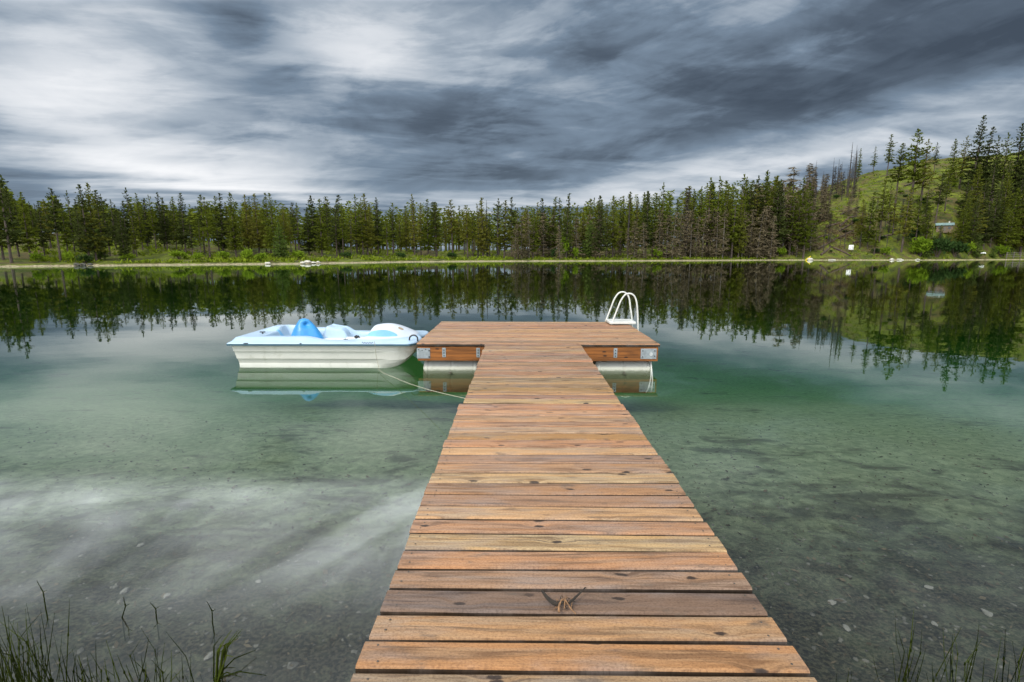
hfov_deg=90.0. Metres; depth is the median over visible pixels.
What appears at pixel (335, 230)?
pine tree
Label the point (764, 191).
pine tree
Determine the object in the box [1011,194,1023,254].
pine tree
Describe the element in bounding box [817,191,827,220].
dead tree
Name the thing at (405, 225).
pine tree
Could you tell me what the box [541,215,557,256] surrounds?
dead tree
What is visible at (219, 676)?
reed clump
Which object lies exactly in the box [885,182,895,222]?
pine tree
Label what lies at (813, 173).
dead tree
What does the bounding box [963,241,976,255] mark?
shrub
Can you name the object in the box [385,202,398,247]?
pine tree
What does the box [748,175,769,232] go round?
pine tree
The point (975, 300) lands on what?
water
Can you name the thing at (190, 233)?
pine tree
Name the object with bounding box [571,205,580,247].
pine tree
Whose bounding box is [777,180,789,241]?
dead tree
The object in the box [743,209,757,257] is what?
dead tree
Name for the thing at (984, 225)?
pine tree
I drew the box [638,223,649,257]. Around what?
dead tree
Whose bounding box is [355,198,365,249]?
pine tree
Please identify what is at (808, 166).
dead tree
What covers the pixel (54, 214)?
pine tree
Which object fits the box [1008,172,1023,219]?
pine tree
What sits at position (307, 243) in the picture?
pine tree
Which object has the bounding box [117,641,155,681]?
reed clump
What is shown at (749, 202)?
pine tree
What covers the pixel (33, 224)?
pine tree
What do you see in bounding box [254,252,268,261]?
shrub
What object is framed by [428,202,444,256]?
pine tree
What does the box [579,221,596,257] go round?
pine tree
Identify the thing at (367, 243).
pine tree
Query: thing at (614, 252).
dead tree
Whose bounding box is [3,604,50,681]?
reed clump
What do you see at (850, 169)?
dead tree
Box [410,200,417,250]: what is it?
pine tree
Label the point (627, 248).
dead tree
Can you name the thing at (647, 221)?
pine tree
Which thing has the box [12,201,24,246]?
pine tree
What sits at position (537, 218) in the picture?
pine tree
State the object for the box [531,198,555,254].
pine tree
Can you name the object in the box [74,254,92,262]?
shrub
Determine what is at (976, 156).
pine tree
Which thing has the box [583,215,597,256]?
dead tree
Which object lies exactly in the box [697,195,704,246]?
pine tree
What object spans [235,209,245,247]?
pine tree
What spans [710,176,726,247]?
pine tree
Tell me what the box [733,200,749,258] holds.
pine tree
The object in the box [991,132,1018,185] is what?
pine tree
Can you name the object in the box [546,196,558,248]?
pine tree
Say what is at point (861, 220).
pine tree
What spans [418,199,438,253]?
pine tree
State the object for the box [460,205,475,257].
pine tree
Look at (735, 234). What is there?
pine tree
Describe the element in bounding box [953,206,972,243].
pine tree
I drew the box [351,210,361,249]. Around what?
pine tree
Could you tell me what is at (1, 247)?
pine tree
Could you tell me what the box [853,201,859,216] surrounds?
dead tree
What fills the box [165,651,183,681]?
reed clump
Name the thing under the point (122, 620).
reed stalk
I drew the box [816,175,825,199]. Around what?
dead tree
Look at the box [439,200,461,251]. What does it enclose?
pine tree
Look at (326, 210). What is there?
pine tree
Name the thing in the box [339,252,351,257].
shrub
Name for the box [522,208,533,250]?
pine tree
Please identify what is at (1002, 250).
shrub
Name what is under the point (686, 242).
dead tree
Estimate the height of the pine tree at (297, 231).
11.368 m
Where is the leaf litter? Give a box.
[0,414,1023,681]
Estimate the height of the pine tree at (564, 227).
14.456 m
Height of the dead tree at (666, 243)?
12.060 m
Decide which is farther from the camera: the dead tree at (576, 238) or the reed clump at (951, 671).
the dead tree at (576, 238)
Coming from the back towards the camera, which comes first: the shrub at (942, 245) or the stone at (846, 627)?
the shrub at (942, 245)
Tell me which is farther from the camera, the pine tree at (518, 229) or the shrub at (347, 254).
the pine tree at (518, 229)
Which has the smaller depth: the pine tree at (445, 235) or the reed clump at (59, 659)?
the reed clump at (59, 659)
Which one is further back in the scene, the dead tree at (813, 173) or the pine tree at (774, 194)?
the dead tree at (813, 173)
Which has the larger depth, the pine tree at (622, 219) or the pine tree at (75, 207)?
the pine tree at (622, 219)
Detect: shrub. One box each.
[29,251,45,261]
[62,251,72,260]
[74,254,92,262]
[118,253,136,259]
[168,250,189,258]
[192,253,202,258]
[215,251,230,258]
[240,248,253,258]
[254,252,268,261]
[291,250,304,257]
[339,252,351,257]
[396,251,405,257]
[447,252,457,257]
[550,248,556,256]
[560,234,568,257]
[573,246,578,258]
[652,246,662,257]
[776,246,786,255]
[879,246,892,255]
[904,228,920,243]
[908,236,933,256]
[909,247,918,253]
[928,234,954,256]
[945,237,970,256]
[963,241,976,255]
[994,243,1010,256]
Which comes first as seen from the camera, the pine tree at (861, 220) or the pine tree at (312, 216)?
the pine tree at (312, 216)
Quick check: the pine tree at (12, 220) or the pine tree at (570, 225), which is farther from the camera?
the pine tree at (570, 225)
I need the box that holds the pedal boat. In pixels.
[226,318,428,367]
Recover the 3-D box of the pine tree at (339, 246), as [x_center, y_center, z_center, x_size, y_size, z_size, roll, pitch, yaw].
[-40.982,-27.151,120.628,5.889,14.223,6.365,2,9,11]
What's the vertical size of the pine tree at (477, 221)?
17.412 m
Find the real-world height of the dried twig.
0.033 m
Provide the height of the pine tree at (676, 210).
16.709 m
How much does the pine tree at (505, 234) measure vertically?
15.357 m
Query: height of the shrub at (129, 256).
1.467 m
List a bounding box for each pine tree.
[0,175,25,262]
[0,187,15,222]
[0,201,17,259]
[2,186,25,256]
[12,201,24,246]
[14,192,40,258]
[26,205,35,223]
[27,201,37,243]
[30,201,54,255]
[32,204,40,235]
[36,199,58,247]
[39,188,70,260]
[55,203,75,251]
[64,190,79,251]
[68,184,106,255]
[72,200,84,223]
[73,199,83,244]
[76,183,111,260]
[88,190,117,258]
[90,229,110,259]
[97,194,116,255]
[106,199,120,248]
[109,204,120,246]
[111,209,131,260]
[117,201,138,252]
[118,187,143,253]
[127,203,142,256]
[134,193,147,249]
[137,199,154,246]
[141,198,152,242]
[142,195,162,248]
[152,192,171,248]
[155,197,173,248]
[167,197,181,248]
[168,201,174,243]
[169,193,196,253]
[177,204,185,247]
[184,219,198,254]
[186,204,193,237]
[190,196,220,256]
[192,195,208,253]
[193,221,206,252]
[208,196,222,250]
[210,193,231,250]
[220,192,250,256]
[222,202,234,236]
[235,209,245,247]
[239,194,255,249]
[245,197,255,250]
[246,193,268,253]
[259,199,268,250]
[260,193,276,252]
[262,193,282,256]
[270,224,289,258]
[277,206,291,235]
[278,220,290,249]
[279,214,290,242]
[286,223,293,250]
[287,202,299,250]
[288,203,308,249]
[300,209,315,254]
[301,195,323,251]
[307,198,333,255]
[320,196,333,246]
[324,195,351,254]
[328,207,343,255]
[337,207,347,251]
[344,209,359,253]
[346,195,361,252]
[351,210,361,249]
[354,203,372,254]
[355,193,381,254]
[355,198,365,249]
[365,203,381,252]
[369,197,385,253]
[370,207,383,247]
[378,212,395,255]
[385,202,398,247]
[389,213,400,253]
[394,214,404,250]
[396,216,402,248]
[398,206,412,245]
[399,211,411,253]
[407,194,420,254]
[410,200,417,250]
[416,203,425,254]
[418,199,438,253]
[428,202,440,250]
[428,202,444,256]
[429,203,443,229]
[431,204,443,256]
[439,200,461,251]
[440,227,448,249]
[453,206,463,250]
[456,213,471,254]
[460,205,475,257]
[464,211,477,255]
[471,213,477,252]
[473,197,492,256]
[474,200,487,252]
[487,214,494,256]
[489,198,504,255]
[490,200,514,257]
[491,223,503,253]
[501,197,520,252]
[507,208,525,256]
[519,208,530,247]
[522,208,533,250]
[525,209,540,257]
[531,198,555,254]
[535,202,541,255]
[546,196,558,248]
[548,198,566,256]
[556,193,573,257]
[562,209,573,239]
[562,211,572,248]
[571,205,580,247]
[578,209,587,256]
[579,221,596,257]
[581,199,597,245]
[585,197,596,242]
[588,195,612,257]
[595,201,606,227]
[602,205,614,256]
[607,195,622,257]
[616,209,625,252]
[616,210,626,252]
[618,196,626,244]
[619,194,634,239]
[621,192,636,253]
[630,198,640,238]
[630,201,641,254]
[635,191,657,256]
[637,194,647,247]
[640,193,665,256]
[650,182,671,243]
[663,193,674,248]
[670,199,683,253]
[679,186,695,245]
[679,188,693,245]
[689,189,697,243]
[693,186,705,250]
[694,177,723,256]
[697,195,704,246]
[701,184,712,226]
[703,184,714,238]
[703,185,717,221]
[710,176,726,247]
[712,180,734,243]
[716,180,724,214]
[718,186,731,252]
[720,195,741,256]
[722,189,745,257]
[728,187,734,225]
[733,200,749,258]
[734,174,753,231]
[737,177,751,214]
[741,200,748,254]
[745,184,753,248]
[747,189,763,247]
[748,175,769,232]
[749,180,755,210]
[754,171,771,241]
[759,175,788,243]
[760,183,779,249]
[764,180,790,254]
[772,179,790,255]
[781,192,803,254]
[785,190,796,247]
[787,193,802,254]
[793,183,817,258]
[798,177,807,221]
[809,190,820,231]
[853,199,867,235]
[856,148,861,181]
[856,192,880,248]
[868,223,880,254]
[870,147,877,170]
[874,179,892,241]
[883,134,897,175]
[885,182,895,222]
[886,191,904,233]
[887,143,910,202]
[893,186,917,252]
[898,187,916,233]
[899,129,935,210]
[906,139,940,205]
[906,194,925,239]
[914,208,936,240]
[919,200,932,234]
[921,180,933,215]
[922,250,930,256]
[929,142,940,170]
[930,173,952,223]
[936,225,943,237]
[940,170,955,210]
[941,139,963,192]
[952,135,974,188]
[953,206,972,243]
[955,199,973,238]
[956,177,973,217]
[957,191,973,225]
[958,115,995,190]
[958,165,990,217]
[963,195,985,252]
[967,127,1000,191]
[971,192,989,233]
[971,235,983,257]
[972,178,991,228]
[977,203,997,248]
[978,190,1007,247]
[979,161,1003,208]
[983,135,1007,202]
[988,187,1007,237]
[989,244,996,257]
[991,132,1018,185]
[993,159,1014,207]
[993,173,1014,231]
[994,188,1023,248]
[995,211,1019,254]
[996,123,1023,197]
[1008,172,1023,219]
[1010,149,1023,199]
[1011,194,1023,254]
[1012,162,1023,199]
[1012,192,1023,244]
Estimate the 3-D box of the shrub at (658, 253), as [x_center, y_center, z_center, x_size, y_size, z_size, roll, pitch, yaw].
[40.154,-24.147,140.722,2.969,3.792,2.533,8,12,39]
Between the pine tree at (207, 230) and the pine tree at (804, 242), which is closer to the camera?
the pine tree at (207, 230)
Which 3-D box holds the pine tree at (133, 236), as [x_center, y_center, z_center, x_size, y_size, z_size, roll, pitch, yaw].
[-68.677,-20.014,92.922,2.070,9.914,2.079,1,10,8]
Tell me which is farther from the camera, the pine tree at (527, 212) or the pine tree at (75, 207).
the pine tree at (527, 212)
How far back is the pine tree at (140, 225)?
97.80 m
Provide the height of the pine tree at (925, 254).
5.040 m
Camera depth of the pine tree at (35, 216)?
106.91 m
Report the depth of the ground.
4.83 m
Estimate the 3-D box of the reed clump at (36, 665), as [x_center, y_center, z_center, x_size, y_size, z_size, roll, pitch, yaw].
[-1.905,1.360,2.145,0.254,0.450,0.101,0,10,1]
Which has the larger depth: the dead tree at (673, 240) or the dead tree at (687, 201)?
the dead tree at (687, 201)
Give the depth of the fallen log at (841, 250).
157.64 m
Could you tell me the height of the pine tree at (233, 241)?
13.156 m
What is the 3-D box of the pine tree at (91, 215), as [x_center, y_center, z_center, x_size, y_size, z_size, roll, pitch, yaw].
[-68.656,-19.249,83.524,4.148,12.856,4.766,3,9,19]
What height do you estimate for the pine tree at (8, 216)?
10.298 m
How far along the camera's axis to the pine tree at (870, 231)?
157.15 m
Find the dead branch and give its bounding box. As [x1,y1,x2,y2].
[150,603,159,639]
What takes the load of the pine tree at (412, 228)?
on the ground
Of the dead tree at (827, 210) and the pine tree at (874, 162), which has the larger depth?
the pine tree at (874, 162)
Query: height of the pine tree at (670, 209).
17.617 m
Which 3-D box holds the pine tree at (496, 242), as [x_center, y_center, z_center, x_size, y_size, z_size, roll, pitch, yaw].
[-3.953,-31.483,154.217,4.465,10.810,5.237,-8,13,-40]
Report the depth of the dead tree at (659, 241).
140.53 m
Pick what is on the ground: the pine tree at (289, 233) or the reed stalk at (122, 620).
the pine tree at (289, 233)
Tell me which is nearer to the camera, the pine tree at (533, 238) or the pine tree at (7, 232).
the pine tree at (7, 232)
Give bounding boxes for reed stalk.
[37,582,49,627]
[121,597,128,640]
[207,602,214,643]
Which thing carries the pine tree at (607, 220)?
on the ground
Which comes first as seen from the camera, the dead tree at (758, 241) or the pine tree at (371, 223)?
the pine tree at (371, 223)
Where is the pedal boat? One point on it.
(304, 343)
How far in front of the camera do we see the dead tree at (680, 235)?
143.99 m
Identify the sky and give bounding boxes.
[0,0,1023,250]
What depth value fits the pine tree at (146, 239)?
103.03 m
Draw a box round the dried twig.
[541,587,585,613]
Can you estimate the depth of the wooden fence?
163.76 m
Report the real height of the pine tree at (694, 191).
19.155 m
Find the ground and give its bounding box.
[0,152,1023,681]
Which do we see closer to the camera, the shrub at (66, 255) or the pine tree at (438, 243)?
the shrub at (66, 255)
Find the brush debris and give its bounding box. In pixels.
[815,192,900,258]
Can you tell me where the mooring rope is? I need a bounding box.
[374,341,464,398]
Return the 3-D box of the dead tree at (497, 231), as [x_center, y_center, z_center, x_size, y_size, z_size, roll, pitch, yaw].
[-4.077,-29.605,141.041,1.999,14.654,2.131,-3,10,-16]
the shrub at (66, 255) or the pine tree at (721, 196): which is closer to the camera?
the shrub at (66, 255)
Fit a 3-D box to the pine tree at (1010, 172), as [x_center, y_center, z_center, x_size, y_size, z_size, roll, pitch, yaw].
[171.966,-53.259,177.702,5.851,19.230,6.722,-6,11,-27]
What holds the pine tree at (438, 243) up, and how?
on the ground
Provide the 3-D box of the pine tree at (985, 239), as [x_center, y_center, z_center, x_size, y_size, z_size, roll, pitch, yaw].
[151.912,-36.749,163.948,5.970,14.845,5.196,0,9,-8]
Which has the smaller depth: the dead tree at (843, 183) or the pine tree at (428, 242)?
the pine tree at (428, 242)
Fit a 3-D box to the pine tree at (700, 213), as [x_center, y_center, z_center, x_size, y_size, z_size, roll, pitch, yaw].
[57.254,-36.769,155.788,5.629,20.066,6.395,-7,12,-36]
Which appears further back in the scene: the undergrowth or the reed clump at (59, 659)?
the undergrowth
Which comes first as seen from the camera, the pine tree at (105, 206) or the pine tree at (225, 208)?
the pine tree at (105, 206)
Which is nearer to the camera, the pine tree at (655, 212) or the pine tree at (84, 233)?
the pine tree at (84, 233)
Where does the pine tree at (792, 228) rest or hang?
on the ground
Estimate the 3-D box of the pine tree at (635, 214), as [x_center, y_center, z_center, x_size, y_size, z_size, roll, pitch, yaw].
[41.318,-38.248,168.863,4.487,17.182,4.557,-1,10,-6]
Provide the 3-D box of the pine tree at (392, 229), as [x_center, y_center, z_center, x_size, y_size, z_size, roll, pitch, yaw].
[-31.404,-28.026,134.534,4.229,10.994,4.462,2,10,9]
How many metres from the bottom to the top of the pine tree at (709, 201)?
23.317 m
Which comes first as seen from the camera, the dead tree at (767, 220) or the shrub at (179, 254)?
the shrub at (179, 254)
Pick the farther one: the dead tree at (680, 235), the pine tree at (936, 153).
the pine tree at (936, 153)
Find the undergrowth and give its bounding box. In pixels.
[3,154,1023,262]
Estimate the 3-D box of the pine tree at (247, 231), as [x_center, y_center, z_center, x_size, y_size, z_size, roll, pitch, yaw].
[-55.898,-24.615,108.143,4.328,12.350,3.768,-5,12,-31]
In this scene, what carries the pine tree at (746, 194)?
on the ground
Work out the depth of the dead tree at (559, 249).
132.89 m
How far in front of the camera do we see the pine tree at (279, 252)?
100.37 m
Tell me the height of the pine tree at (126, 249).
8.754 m
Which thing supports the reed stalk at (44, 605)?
in the water
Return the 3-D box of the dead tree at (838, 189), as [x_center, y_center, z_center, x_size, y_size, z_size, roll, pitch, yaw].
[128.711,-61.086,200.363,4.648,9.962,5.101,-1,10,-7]
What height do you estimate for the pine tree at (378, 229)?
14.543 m
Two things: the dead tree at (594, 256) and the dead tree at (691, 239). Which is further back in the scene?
the dead tree at (691, 239)
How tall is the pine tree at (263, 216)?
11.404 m
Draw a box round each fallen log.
[817,230,853,248]
[832,246,850,255]
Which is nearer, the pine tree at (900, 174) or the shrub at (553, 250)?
the shrub at (553, 250)
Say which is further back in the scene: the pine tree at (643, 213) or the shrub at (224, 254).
the pine tree at (643, 213)
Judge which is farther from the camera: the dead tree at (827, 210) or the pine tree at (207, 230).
the dead tree at (827, 210)
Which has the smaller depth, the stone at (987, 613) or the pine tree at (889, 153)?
the stone at (987, 613)
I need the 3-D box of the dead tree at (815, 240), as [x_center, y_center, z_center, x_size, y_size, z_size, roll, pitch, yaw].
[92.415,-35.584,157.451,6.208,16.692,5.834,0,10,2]
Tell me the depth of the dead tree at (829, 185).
196.79 m
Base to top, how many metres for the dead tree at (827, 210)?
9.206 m
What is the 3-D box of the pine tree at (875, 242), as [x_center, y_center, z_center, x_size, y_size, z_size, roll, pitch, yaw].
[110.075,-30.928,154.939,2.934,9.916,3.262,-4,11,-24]
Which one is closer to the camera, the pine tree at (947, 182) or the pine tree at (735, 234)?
the pine tree at (735, 234)
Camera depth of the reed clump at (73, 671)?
2.13 m
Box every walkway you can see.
[350,404,816,681]
[463,344,620,403]
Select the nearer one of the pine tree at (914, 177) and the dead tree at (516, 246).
the dead tree at (516, 246)
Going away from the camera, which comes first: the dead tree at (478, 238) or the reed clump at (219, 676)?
the reed clump at (219, 676)
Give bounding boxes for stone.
[120,587,128,593]
[204,651,212,660]
[828,599,835,604]
[843,624,850,631]
[924,585,933,589]
[981,608,992,616]
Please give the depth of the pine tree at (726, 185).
159.20 m
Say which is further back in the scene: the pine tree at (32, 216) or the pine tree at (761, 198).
the pine tree at (761, 198)
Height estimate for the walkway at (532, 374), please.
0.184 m
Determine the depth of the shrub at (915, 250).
155.07 m
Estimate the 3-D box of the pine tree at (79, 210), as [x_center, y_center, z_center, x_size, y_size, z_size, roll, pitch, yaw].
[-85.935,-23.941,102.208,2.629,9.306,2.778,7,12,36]
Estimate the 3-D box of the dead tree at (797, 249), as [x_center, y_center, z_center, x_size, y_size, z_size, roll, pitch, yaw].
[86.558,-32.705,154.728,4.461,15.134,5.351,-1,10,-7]
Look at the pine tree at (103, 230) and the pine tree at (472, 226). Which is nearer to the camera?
the pine tree at (103, 230)
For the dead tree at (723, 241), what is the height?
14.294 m
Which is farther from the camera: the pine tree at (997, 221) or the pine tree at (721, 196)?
the pine tree at (721, 196)
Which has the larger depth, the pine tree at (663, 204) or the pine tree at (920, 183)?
the pine tree at (920, 183)
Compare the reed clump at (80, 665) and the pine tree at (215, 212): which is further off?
the pine tree at (215, 212)
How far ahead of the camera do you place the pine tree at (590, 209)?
161.28 m
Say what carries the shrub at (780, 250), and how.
on the ground
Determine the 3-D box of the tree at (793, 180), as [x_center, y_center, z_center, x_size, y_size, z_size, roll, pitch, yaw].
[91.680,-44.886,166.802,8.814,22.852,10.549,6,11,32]
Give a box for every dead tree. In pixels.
[477,205,479,256]
[485,202,488,255]
[494,206,499,257]
[507,223,521,259]
[517,216,527,258]
[523,214,534,257]
[535,213,551,257]
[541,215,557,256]
[553,226,566,259]
[568,219,585,257]
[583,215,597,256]
[589,219,608,257]
[610,225,619,256]
[617,226,622,255]
[623,228,630,257]
[625,202,631,254]
[626,221,642,258]
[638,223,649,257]
[649,227,656,256]
[650,210,667,257]
[658,215,675,258]
[662,212,681,258]
[675,214,687,256]
[678,188,695,254]
[680,211,693,256]
[685,210,697,256]
[688,216,703,256]
[696,210,715,256]
[698,208,723,256]
[709,212,724,257]
[716,210,730,257]
[719,214,734,255]
[740,212,750,256]
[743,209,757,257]
[744,209,771,258]
[746,184,764,248]
[752,205,776,255]
[761,207,782,254]
[764,216,778,257]
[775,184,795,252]
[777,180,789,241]
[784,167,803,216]
[784,196,800,246]
[787,208,804,256]
[799,205,811,251]
[801,198,821,251]
[802,163,813,194]
[805,164,815,190]
[810,178,816,209]
[812,167,820,196]
[815,186,826,220]
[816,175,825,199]
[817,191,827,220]
[821,174,831,200]
[823,194,832,219]
[827,213,831,228]
[827,224,833,241]
[829,173,834,194]
[832,166,838,194]
[832,172,844,196]
[839,173,845,194]
[844,194,851,215]
[847,144,852,191]
[853,177,857,197]
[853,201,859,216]
[887,213,892,231]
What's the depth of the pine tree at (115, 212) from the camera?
101.39 m
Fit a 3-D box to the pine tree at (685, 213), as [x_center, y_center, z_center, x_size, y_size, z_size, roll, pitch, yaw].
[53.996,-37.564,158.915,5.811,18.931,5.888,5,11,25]
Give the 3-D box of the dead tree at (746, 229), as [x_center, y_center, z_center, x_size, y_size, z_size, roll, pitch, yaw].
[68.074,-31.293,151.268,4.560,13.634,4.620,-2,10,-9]
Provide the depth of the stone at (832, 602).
2.89 m
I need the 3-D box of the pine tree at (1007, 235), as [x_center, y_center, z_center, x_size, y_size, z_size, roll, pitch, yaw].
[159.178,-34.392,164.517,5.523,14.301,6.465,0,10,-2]
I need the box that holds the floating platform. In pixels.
[417,291,659,392]
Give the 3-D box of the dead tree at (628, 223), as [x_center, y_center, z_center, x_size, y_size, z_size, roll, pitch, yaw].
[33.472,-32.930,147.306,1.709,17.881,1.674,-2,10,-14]
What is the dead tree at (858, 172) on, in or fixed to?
on the ground
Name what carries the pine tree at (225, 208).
on the ground
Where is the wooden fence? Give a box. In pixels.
[1006,252,1023,258]
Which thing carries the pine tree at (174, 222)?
on the ground
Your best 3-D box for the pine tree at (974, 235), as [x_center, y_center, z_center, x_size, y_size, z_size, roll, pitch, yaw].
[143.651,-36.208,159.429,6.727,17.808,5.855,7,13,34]
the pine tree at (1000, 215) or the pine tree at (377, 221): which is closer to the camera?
the pine tree at (377, 221)
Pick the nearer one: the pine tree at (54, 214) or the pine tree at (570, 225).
the pine tree at (54, 214)
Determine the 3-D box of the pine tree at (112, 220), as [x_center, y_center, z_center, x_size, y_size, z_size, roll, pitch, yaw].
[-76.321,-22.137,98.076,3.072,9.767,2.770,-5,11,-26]
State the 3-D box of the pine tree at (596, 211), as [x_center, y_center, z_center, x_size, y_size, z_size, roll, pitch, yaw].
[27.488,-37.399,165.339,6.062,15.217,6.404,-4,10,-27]
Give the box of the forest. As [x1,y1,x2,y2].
[0,181,804,252]
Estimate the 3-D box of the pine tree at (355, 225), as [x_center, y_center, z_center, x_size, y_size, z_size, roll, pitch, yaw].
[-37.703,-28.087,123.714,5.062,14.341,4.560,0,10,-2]
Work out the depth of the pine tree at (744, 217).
154.10 m
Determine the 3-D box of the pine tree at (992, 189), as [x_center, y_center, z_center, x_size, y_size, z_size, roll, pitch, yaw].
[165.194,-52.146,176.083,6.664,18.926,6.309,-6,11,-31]
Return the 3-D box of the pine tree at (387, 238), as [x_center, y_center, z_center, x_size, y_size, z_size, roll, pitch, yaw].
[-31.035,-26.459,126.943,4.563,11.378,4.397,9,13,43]
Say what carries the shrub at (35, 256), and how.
on the ground
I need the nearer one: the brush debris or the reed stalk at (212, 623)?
the reed stalk at (212, 623)
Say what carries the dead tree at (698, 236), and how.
on the ground
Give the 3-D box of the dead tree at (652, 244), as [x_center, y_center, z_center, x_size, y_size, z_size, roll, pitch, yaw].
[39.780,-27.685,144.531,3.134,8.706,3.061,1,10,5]
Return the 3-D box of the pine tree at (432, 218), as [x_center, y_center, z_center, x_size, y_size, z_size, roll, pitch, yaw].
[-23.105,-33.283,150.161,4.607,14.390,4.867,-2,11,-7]
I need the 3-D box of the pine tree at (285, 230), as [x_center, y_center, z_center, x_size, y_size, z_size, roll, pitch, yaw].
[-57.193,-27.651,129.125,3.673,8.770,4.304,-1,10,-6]
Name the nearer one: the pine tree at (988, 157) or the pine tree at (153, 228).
the pine tree at (153, 228)
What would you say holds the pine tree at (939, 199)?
on the ground
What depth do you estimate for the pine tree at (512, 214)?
143.91 m
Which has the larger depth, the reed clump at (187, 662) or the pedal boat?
the pedal boat
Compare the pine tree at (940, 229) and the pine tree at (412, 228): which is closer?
the pine tree at (412, 228)
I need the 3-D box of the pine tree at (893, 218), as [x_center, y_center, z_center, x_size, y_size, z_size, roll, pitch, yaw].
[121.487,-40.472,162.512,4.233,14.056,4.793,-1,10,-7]
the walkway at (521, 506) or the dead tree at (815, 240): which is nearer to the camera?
the walkway at (521, 506)
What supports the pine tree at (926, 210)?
on the ground
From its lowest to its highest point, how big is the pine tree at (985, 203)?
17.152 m
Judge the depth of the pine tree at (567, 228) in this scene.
134.12 m
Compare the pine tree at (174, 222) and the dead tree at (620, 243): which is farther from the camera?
the dead tree at (620, 243)
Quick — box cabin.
[935,221,954,232]
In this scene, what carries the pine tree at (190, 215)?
on the ground
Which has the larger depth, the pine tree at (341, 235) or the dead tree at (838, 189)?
the dead tree at (838, 189)
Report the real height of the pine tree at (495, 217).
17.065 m
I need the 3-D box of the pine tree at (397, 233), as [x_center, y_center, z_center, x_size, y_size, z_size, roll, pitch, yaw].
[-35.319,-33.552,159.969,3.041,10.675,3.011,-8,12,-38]
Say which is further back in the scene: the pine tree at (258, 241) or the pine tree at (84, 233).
the pine tree at (258, 241)
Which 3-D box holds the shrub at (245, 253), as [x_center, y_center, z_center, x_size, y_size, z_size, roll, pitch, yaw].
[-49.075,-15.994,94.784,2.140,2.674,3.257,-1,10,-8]
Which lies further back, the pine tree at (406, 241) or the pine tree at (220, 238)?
the pine tree at (406, 241)
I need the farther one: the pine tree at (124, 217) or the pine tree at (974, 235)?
the pine tree at (974, 235)
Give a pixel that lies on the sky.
(462, 102)
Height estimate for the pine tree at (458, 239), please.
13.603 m
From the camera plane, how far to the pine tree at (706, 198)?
179.49 m
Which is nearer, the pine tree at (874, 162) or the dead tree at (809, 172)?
the dead tree at (809, 172)
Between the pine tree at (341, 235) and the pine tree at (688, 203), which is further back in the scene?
the pine tree at (688, 203)
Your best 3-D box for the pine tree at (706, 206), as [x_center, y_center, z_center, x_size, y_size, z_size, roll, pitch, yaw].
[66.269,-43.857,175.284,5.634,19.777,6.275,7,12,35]
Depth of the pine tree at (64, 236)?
89.49 m
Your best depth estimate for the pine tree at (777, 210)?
153.17 m
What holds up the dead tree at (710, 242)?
on the ground
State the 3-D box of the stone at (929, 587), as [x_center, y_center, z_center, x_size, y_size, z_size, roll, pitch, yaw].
[2.473,1.463,3.038,0.049,0.017,0.034,3,10,20]
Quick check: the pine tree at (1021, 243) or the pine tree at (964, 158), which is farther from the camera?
the pine tree at (964, 158)
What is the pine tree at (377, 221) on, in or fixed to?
on the ground
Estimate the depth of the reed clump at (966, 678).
2.16 m
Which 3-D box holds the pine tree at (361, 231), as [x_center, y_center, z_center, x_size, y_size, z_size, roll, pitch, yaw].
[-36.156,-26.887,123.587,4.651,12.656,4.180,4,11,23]
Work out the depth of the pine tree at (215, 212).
109.89 m
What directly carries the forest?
on the ground
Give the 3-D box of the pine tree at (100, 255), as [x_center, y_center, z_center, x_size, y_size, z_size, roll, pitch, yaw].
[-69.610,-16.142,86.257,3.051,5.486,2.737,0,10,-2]
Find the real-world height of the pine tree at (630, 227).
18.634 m
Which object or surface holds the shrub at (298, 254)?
on the ground
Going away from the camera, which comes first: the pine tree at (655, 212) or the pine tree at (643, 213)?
the pine tree at (655, 212)
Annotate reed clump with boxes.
[0,608,54,681]
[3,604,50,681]
[17,610,75,681]
[19,599,69,681]
[43,641,97,681]
[76,639,148,681]
[96,641,119,681]
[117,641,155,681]
[132,630,179,681]
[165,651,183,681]
[167,633,202,681]
[174,661,192,681]
[213,630,265,681]
[873,648,951,681]
[892,610,921,681]
[934,628,989,681]
[943,627,1008,681]
[993,641,1023,681]
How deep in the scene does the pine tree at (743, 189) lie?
155.49 m
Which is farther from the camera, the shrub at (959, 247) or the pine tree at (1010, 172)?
the pine tree at (1010, 172)
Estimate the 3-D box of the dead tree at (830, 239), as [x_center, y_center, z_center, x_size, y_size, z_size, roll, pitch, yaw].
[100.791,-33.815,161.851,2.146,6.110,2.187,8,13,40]
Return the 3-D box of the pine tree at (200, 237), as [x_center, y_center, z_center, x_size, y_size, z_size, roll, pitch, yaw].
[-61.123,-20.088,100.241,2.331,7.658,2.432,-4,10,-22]
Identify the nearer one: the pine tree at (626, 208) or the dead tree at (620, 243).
the dead tree at (620, 243)
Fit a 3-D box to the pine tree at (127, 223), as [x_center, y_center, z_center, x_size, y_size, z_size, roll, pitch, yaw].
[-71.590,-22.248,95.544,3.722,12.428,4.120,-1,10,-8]
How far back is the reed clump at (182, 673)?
2.16 m
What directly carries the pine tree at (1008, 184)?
on the ground
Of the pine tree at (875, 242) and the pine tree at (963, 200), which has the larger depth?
the pine tree at (963, 200)
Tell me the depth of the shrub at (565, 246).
134.36 m
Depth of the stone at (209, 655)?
2.47 m
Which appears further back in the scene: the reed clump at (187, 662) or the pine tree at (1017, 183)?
the pine tree at (1017, 183)
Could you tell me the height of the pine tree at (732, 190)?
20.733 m

